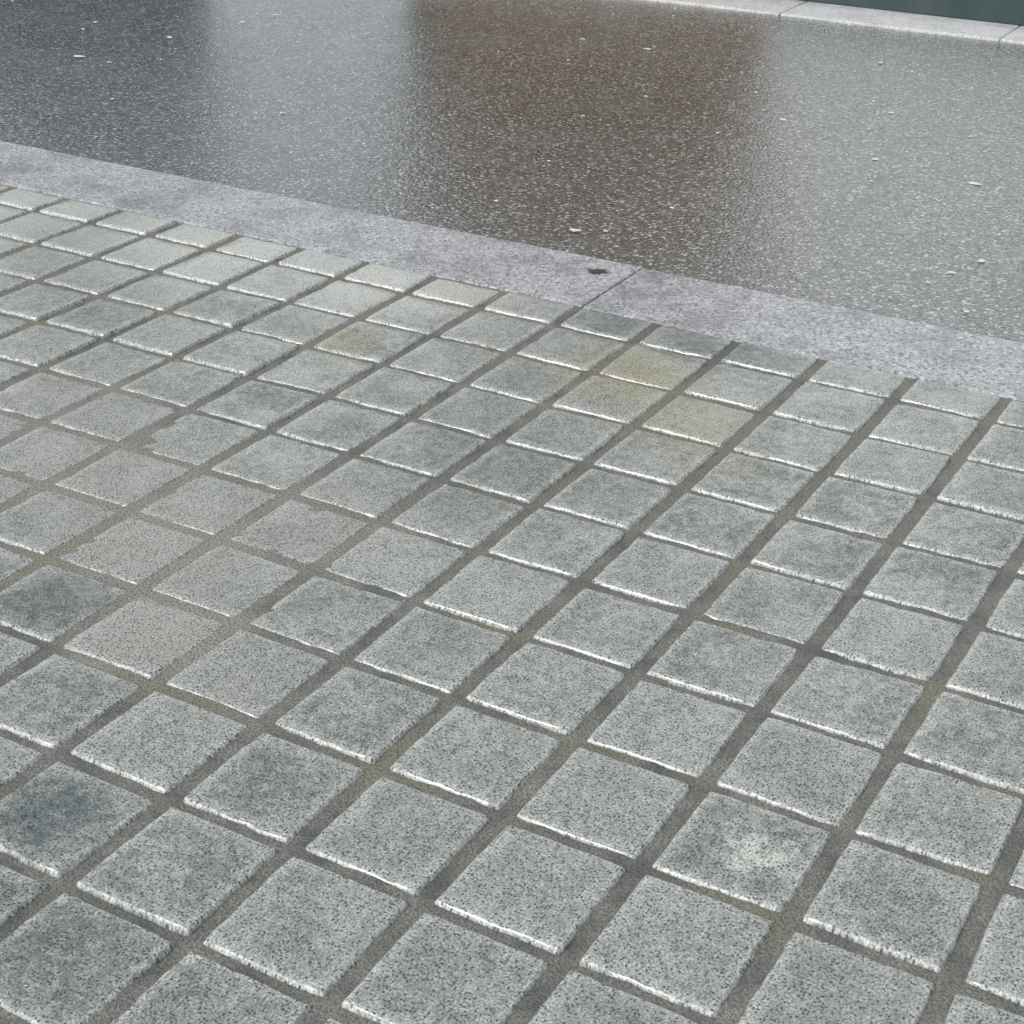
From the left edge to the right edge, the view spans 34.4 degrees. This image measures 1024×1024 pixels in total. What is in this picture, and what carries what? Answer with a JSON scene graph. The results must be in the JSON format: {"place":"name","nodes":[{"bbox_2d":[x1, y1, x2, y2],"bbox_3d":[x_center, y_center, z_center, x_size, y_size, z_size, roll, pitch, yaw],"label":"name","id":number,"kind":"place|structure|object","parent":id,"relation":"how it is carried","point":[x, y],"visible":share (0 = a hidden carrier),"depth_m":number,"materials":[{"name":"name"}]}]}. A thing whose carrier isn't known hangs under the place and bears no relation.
{"place":"outdoors","nodes":[
{"label":"outdoors","id":0,"kind":"place"},
{"bbox_2d":[0,0,1023,342],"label":"road","id":1,"kind":"structure","parent":0,"point":[500,100],"depth_m":6.30,"materials":[{"name":"grey asphalt"}]},
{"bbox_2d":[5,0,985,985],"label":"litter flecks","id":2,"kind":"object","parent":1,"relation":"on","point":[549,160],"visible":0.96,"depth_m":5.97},
{"bbox_2d":[0,185,1023,1023],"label":"pavement joint bed","id":3,"kind":"object","parent":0,"point":[948,981],"visible":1,"depth_m":2.77,"materials":[{"name":"grey concrete"}]},
{"bbox_2d":[0,185,1023,1023],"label":"pavement tiles","id":4,"kind":"object","parent":3,"relation":"on","point":[66,959],"visible":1,"depth_m":2.78,"materials":[{"name":"stone"}]},
{"label":"ground","id":5,"kind":"structure","parent":0,"visible":0},
{"bbox_2d":[0,141,1023,401],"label":"granite kerb","id":6,"kind":"structure","parent":5,"relation":"on","point":[950,357],"depth_m":4.48,"materials":[{"name":"stone"}]},
{"bbox_2d":[588,268,606,274],"bbox_3d":[0.230,-0.656,4.496,0.065,0.006,0.047,6,28,9],"label":"fallen leaf","id":7,"kind":"object","parent":6,"relation":"on","point":[597,271],"visible":1,"depth_m":4.49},
{"bbox_2d":[644,0,1023,44],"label":"kerb","id":8,"kind":"structure","parent":5,"relation":"on","point":[939,25],"depth_m":8.18,"materials":[{"name":"stone"}]},
{"bbox_3d":[2.692,-4.502,7.078,42.000,4.696,0.350,16,31,26],"label":"wall","id":9,"kind":"object","parent":5,"relation":"on","visible":0},
{"bbox_2d":[800,0,1023,25],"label":"plinth","id":10,"kind":"structure","parent":9,"relation":"attached to","point":[1005,11],"depth_m":8.17,"materials":[{"name":"stone"}]}
]}

